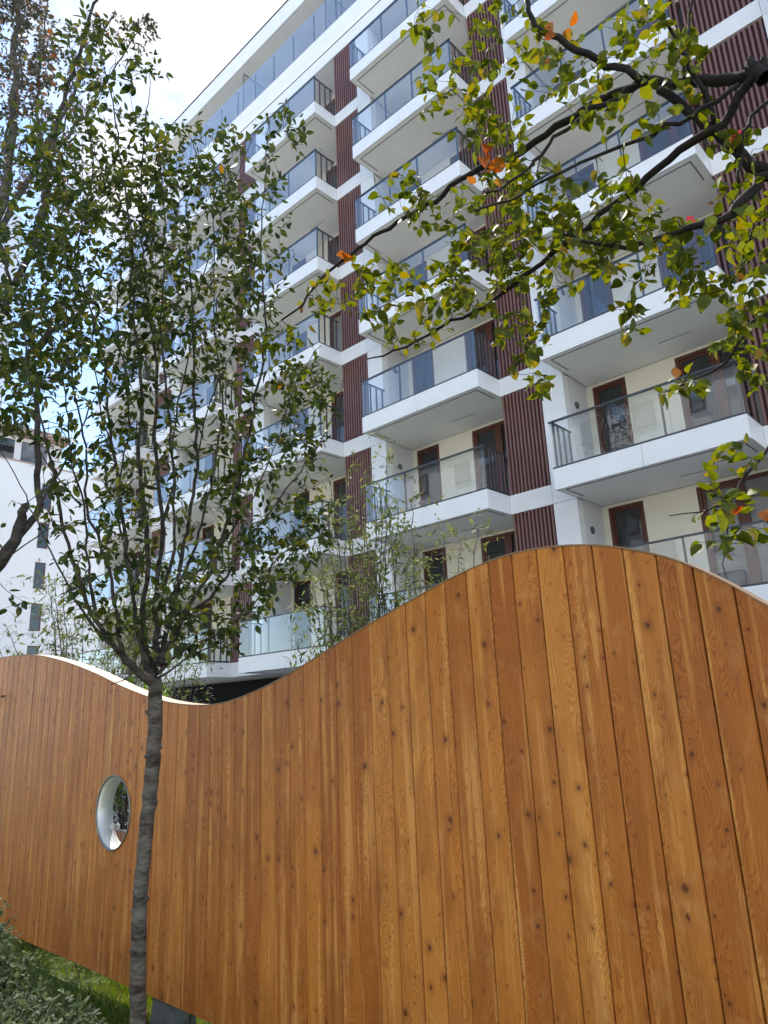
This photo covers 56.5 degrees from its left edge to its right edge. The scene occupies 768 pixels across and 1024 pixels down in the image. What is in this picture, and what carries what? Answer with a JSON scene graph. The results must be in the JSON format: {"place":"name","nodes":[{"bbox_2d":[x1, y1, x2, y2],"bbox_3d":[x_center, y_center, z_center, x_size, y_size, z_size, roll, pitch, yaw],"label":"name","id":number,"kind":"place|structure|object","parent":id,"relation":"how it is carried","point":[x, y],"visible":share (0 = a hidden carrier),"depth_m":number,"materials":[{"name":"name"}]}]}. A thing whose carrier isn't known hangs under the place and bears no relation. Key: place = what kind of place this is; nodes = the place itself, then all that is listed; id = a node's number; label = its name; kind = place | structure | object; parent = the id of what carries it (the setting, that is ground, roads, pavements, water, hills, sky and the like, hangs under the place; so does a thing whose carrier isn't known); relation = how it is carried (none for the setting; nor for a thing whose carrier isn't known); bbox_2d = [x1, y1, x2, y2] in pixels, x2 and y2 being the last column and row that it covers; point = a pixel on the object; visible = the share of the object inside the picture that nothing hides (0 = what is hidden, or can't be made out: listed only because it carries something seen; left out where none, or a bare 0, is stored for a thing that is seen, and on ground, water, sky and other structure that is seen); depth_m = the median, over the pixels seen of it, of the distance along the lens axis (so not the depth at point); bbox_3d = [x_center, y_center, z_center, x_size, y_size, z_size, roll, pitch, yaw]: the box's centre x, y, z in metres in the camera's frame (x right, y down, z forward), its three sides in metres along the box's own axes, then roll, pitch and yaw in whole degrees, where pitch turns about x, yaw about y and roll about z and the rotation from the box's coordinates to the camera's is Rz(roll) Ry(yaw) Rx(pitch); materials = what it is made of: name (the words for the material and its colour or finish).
{"place":"outdoors","nodes":[
{"label":"outdoors","id":0,"kind":"place"},
{"bbox_2d":[0,798,211,1023],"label":"lawn","id":1,"kind":"structure","parent":0,"point":[46,970],"depth_m":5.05,"materials":[{"name":"plant"}]},
{"bbox_2d":[0,889,36,1020],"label":"shrub","id":2,"kind":"object","parent":1,"relation":"on","point":[20,976],"visible":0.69,"depth_m":3.79,"materials":[{"name":"green plant"}]},
{"bbox_2d":[0,974,107,1023],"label":"shrub","id":3,"kind":"object","parent":1,"relation":"on","point":[41,1012],"visible":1,"depth_m":3.33,"materials":[{"name":"green plant"}]},
{"bbox_2d":[0,0,128,616],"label":"leaning tree","id":4,"kind":"object","parent":1,"relation":"on","point":[22,525],"visible":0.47,"depth_m":5.56,"materials":[{"name":"green plant"}]},
{"bbox_2d":[0,0,160,250],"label":"fine leaved tree","id":5,"kind":"object","parent":1,"relation":"on","point":[33,70],"visible":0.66,"depth_m":11.34,"materials":[{"name":"green plant"}]},
{"bbox_2d":[0,535,195,825],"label":"willow shrub","id":6,"kind":"object","parent":1,"relation":"on","point":[63,636],"visible":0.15,"depth_m":7.49,"materials":[{"name":"green plant"}]},
{"bbox_2d":[113,810,127,841],"bbox_3d":[-2.343,3.296,6.613,1.800,0.820,0.800,-17,-21,41],"label":"planter","id":7,"kind":"object","parent":1,"relation":"on","point":[118,830],"depth_m":6.15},
{"bbox_2d":[113,676,169,829],"bbox_3d":[-2.387,2.315,6.903,1.647,1.433,0.909,-17,-21,41],"label":"garden shrub","id":8,"kind":"object","parent":7,"relation":"on","point":[124,793],"visible":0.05,"depth_m":6.71,"materials":[{"name":"green plant"}]},
{"bbox_2d":[84,579,222,800],"bbox_3d":[-2.552,2.438,8.207,1.844,3.380,1.623,-17,-21,41],"label":"willow shrub","id":9,"kind":"object","parent":1,"relation":"on","point":[179,691],"visible":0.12,"depth_m":8.28,"materials":[{"name":"green plant"}]},
{"bbox_2d":[0,0,343,1023],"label":"young tree","id":10,"kind":"object","parent":1,"relation":"on","point":[160,342],"visible":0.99,"depth_m":3.27,"materials":[{"name":"green plant"}]},
{"bbox_2d":[272,429,436,671],"bbox_3d":[-0.160,1.321,5.535,1.454,3.874,1.612,-17,-21,41],"label":"willow shrub","id":11,"kind":"object","parent":1,"relation":"on","point":[369,577],"visible":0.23,"depth_m":5.65,"materials":[{"name":"green plant"}]},
{"bbox_2d":[0,544,767,1023],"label":"timber fence","id":12,"kind":"object","parent":1,"relation":"on","point":[526,786],"visible":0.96,"depth_m":2.96,"materials":[{"name":"brown wood"}]},
{"bbox_2d":[348,476,505,631],"bbox_3d":[0.452,1.491,5.548,1.483,3.506,1.772,-17,-21,41],"label":"willow shrub","id":13,"kind":"object","parent":1,"relation":"on","point":[359,581],"visible":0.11,"depth_m":5.41,"materials":[{"name":"green plant"}]},
{"bbox_2d":[251,0,767,578],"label":"fruit tree","id":14,"kind":"object","parent":1,"relation":"on","point":[673,238],"visible":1,"depth_m":2.62,"materials":[{"name":"green plant"}]},
{"bbox_2d":[686,216,694,221],"bbox_3d":[1.036,-0.984,2.413,0.027,0.037,0.009,-17,-21,41],"label":"leaf","id":15,"kind":"object","parent":14,"relation":"attached to","point":[690,218],"visible":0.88,"depth_m":2.42,"materials":[{"name":"red plant"}]},
{"bbox_2d":[0,0,286,474],"label":"sky","id":16,"kind":"structure","parent":0,"point":[199,38],"materials":[{"name":"white"}]},
{"bbox_2d":[78,0,767,703],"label":"apartment building","id":17,"kind":"structure","parent":0,"point":[604,446],"depth_m":19.58,"materials":[{"name":"white paint"}]},
{"bbox_2d":[126,622,135,674],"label":"window","id":18,"kind":"structure","parent":17,"relation":"in","point":[132,622],"depth_m":30.25,"materials":[{"name":"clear glass"}]},
{"bbox_2d":[132,551,140,592],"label":"window","id":19,"kind":"structure","parent":17,"relation":"in","point":[137,553],"depth_m":31.14,"materials":[{"name":"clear glass"}]},
{"bbox_2d":[135,488,141,516],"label":"window","id":20,"kind":"structure","parent":17,"relation":"in","point":[138,488],"depth_m":32.01,"materials":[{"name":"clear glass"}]},
{"bbox_2d":[140,426,146,445],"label":"window","id":21,"kind":"structure","parent":17,"relation":"in","point":[143,435],"depth_m":32.81,"materials":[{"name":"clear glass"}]},
{"bbox_2d":[142,365,149,378],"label":"window","id":22,"kind":"structure","parent":17,"relation":"in","point":[146,376],"depth_m":33.70,"materials":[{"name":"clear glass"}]},
{"bbox_2d":[199,603,211,662],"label":"window","id":23,"kind":"structure","parent":17,"relation":"in","point":[209,605],"depth_m":26.61,"materials":[{"name":"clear glass"}]},
{"bbox_2d":[202,525,213,566],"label":"window","id":24,"kind":"structure","parent":17,"relation":"in","point":[209,531],"depth_m":27.64,"materials":[{"name":"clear glass"}]},
{"bbox_2d":[204,452,215,483],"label":"window","id":25,"kind":"structure","parent":17,"relation":"in","point":[208,460],"depth_m":28.45,"materials":[{"name":"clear glass"}]},
{"bbox_2d":[206,384,217,403],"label":"window","id":26,"kind":"structure","parent":17,"relation":"in","point":[209,390],"depth_m":29.34,"materials":[{"name":"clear glass"}]},
{"bbox_2d":[230,597,232,662],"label":"window","id":27,"kind":"structure","parent":17,"relation":"in","point":[232,597],"depth_m":25.60,"materials":[{"name":"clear glass"}]},
{"bbox_2d":[232,519,233,560],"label":"window","id":28,"kind":"structure","parent":17,"relation":"in","point":[233,519],"depth_m":26.39,"materials":[{"name":"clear glass"}]},
{"bbox_2d":[233,444,234,471],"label":"window","id":29,"kind":"structure","parent":17,"relation":"in","point":[234,444],"depth_m":27.23,"materials":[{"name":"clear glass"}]},
{"bbox_2d":[292,258,305,271],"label":"window","id":30,"kind":"structure","parent":17,"relation":"in","point":[303,261],"depth_m":26.50,"materials":[{"name":"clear glass"}]},
{"bbox_2d":[293,330,306,354],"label":"window","id":31,"kind":"structure","parent":17,"relation":"in","point":[303,336],"depth_m":25.58,"materials":[{"name":"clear glass"}]},
{"bbox_2d":[293,410,307,443],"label":"window","id":32,"kind":"structure","parent":17,"relation":"in","point":[301,417],"depth_m":24.78,"materials":[{"name":"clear glass"}]},
{"bbox_2d":[294,491,309,538],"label":"window","id":33,"kind":"structure","parent":17,"relation":"in","point":[296,521],"depth_m":23.90,"materials":[{"name":"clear glass"}]},
{"bbox_2d":[296,580,311,647],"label":"window","id":34,"kind":"structure","parent":17,"relation":"in","point":[303,623],"depth_m":22.98,"materials":[{"name":"clear glass"}]},
{"bbox_2d":[326,98,334,121],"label":"window","id":35,"kind":"structure","parent":17,"relation":"in","point":[333,101],"depth_m":26.79,"materials":[{"name":"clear glass"}]},
{"bbox_2d":[327,164,336,195],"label":"window","id":36,"kind":"structure","parent":17,"relation":"in","point":[335,167],"depth_m":25.95,"materials":[{"name":"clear glass"}]},
{"bbox_2d":[329,235,339,267],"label":"window","id":37,"kind":"structure","parent":17,"relation":"in","point":[337,237],"depth_m":25.15,"materials":[{"name":"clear glass"}]},
{"bbox_2d":[330,310,341,351],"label":"window","id":38,"kind":"structure","parent":17,"relation":"in","point":[337,316],"depth_m":24.29,"materials":[{"name":"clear glass"}]},
{"bbox_2d":[332,391,344,444],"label":"window","id":39,"kind":"structure","parent":17,"relation":"in","point":[340,406],"depth_m":23.44,"materials":[{"name":"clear glass"}]},
{"bbox_2d":[334,477,347,540],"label":"window","id":40,"kind":"structure","parent":17,"relation":"in","point":[339,485],"depth_m":22.66,"materials":[{"name":"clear glass"}]},
{"bbox_2d":[336,571,348,640],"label":"window","id":41,"kind":"structure","parent":17,"relation":"in","point":[339,581],"depth_m":21.85,"materials":[{"name":"clear glass"}]},
{"bbox_2d":[405,179,420,190],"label":"window","id":42,"kind":"structure","parent":17,"relation":"in","point":[413,187],"depth_m":22.83,"materials":[{"name":"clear glass"}]},
{"bbox_2d":[407,261,427,290],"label":"window","id":43,"kind":"structure","parent":17,"relation":"in","point":[418,269],"depth_m":21.97,"materials":[{"name":"clear glass"}]},
{"bbox_2d":[412,351,434,393],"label":"window","id":44,"kind":"structure","parent":17,"relation":"in","point":[420,365],"depth_m":21.14,"materials":[{"name":"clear glass"}]},
{"bbox_2d":[417,444,441,505],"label":"window","id":45,"kind":"structure","parent":17,"relation":"in","point":[427,474],"depth_m":20.25,"materials":[{"name":"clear glass"}]},
{"bbox_2d":[423,547,447,590],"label":"window","id":46,"kind":"structure","parent":17,"relation":"in","point":[439,564],"depth_m":19.52,"materials":[{"name":"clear glass"}]},
{"bbox_2d":[457,65,471,84],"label":"window","id":47,"kind":"structure","parent":17,"relation":"in","point":[469,79],"depth_m":22.01,"materials":[{"name":"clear glass"}]},
{"bbox_2d":[450,146,480,176],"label":"window","id":48,"kind":"structure","parent":17,"relation":"in","point":[454,158],"depth_m":21.37,"materials":[{"name":"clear glass"}]},
{"bbox_2d":[458,226,489,282],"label":"window","id":49,"kind":"structure","parent":17,"relation":"in","point":[460,255],"depth_m":20.42,"materials":[{"name":"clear glass"}]},
{"bbox_2d":[464,319,499,388],"bbox_3d":[2.955,-4.008,19.339,1.680,2.546,0.075,-17,-21,41],"label":"window","id":50,"kind":"structure","parent":17,"relation":"in","point":[487,329],"depth_m":19.68,"materials":[{"name":"clear glass"}]},
{"bbox_2d":[472,420,511,496],"bbox_3d":[3.079,-1.134,18.525,1.680,2.546,0.075,-17,-21,41],"label":"window","id":51,"kind":"structure","parent":17,"relation":"in","point":[492,436],"depth_m":18.85,"materials":[{"name":"clear glass"}]},
{"bbox_2d":[481,531,515,561],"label":"window","id":52,"kind":"structure","parent":17,"relation":"in","point":[495,548],"depth_m":18.20,"materials":[{"name":"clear glass"}]},
{"bbox_2d":[553,69,580,91],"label":"window","id":53,"kind":"structure","parent":17,"relation":"in","point":[576,73],"depth_m":19.07,"materials":[{"name":"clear glass"}]},
{"bbox_2d":[566,163,596,199],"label":"window","id":54,"kind":"structure","parent":17,"relation":"in","point":[585,173],"depth_m":18.32,"materials":[{"name":"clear glass"}]},
{"bbox_2d":[578,270,613,320],"bbox_3d":[5.227,-4.685,17.295,0.820,2.546,0.070,-17,-21,41],"label":"window","id":55,"kind":"structure","parent":17,"relation":"in","point":[603,294],"depth_m":17.49,"materials":[{"name":"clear glass"}]},
{"bbox_2d":[592,377,633,453],"bbox_3d":[5.352,-1.811,16.481,0.820,2.546,0.070,-17,-21,41],"label":"window","id":56,"kind":"structure","parent":17,"relation":"in","point":[620,412],"depth_m":16.60,"materials":[{"name":"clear glass"}]},
{"bbox_2d":[608,501,649,551],"bbox_3d":[5.476,1.063,15.667,0.820,2.546,0.070,-17,-21,41],"label":"window","id":57,"kind":"structure","parent":17,"relation":"in","point":[628,521],"depth_m":15.88,"materials":[{"name":"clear glass"}]},
{"bbox_2d":[622,1,683,47],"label":"window","id":58,"kind":"structure","parent":17,"relation":"in","point":[650,24],"depth_m":17.69,"materials":[{"name":"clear glass"}]},
{"bbox_2d":[638,103,711,170],"bbox_3d":[6.849,-8.082,16.533,1.680,2.546,0.075,-17,-21,41],"label":"window","id":59,"kind":"structure","parent":17,"relation":"in","point":[663,139],"depth_m":16.88,"materials":[{"name":"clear glass"}]},
{"bbox_2d":[656,213,736,296],"bbox_3d":[6.973,-5.208,15.719,1.680,2.546,0.075,-17,-21,41],"label":"window","id":60,"kind":"structure","parent":17,"relation":"in","point":[704,252],"depth_m":15.85,"materials":[{"name":"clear glass"}]},
{"bbox_2d":[675,337,764,436],"bbox_3d":[7.098,-2.333,14.905,1.680,2.546,0.075,-17,-21,41],"label":"window","id":61,"kind":"structure","parent":17,"relation":"in","point":[722,400],"depth_m":15.10,"materials":[{"name":"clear glass"}]},
{"bbox_2d":[696,471,767,585],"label":"window","id":62,"kind":"structure","parent":17,"relation":"in","point":[751,567],"depth_m":14.21,"materials":[{"name":"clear glass"}]},
{"label":"ground","id":63,"kind":"structure","parent":0,"visible":0},
{"bbox_2d":[0,211,22,414],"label":"tower block","id":64,"kind":"structure","parent":63,"relation":"on","point":[12,241],"depth_m":99.63,"materials":[{"name":"white glass"}]},
{"bbox_2d":[0,417,103,665],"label":"white building","id":65,"kind":"structure","parent":63,"relation":"on","point":[20,458],"depth_m":52.27,"materials":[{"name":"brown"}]},
{"bbox_2d":[0,437,14,458],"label":"window","id":66,"kind":"structure","parent":65,"relation":"in","point":[7,447],"depth_m":52.94,"materials":[{"name":"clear glass"}]},
{"bbox_2d":[27,646,37,654],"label":"window","id":67,"kind":"structure","parent":65,"relation":"in","point":[29,648],"depth_m":50.46,"materials":[{"name":"clear glass"}]},
{"bbox_2d":[20,441,46,464],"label":"window","id":68,"kind":"structure","parent":65,"relation":"in","point":[27,452],"depth_m":54.04,"materials":[{"name":"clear glass"}]},
{"bbox_2d":[29,603,41,630],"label":"window","id":69,"kind":"structure","parent":65,"relation":"in","point":[34,624],"depth_m":51.06,"materials":[{"name":"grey glass"}]},
{"bbox_2d":[33,562,45,588],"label":"window","id":70,"kind":"structure","parent":65,"relation":"in","point":[37,565],"depth_m":51.91,"materials":[{"name":"grey glass"}]},
{"bbox_2d":[36,522,48,548],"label":"window","id":71,"kind":"structure","parent":65,"relation":"in","point":[41,545],"depth_m":52.67,"materials":[{"name":"grey glass"}]},
{"bbox_2d":[42,484,50,509],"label":"window","id":72,"kind":"structure","parent":65,"relation":"in","point":[47,505],"depth_m":53.53,"materials":[{"name":"grey glass"}]}
]}

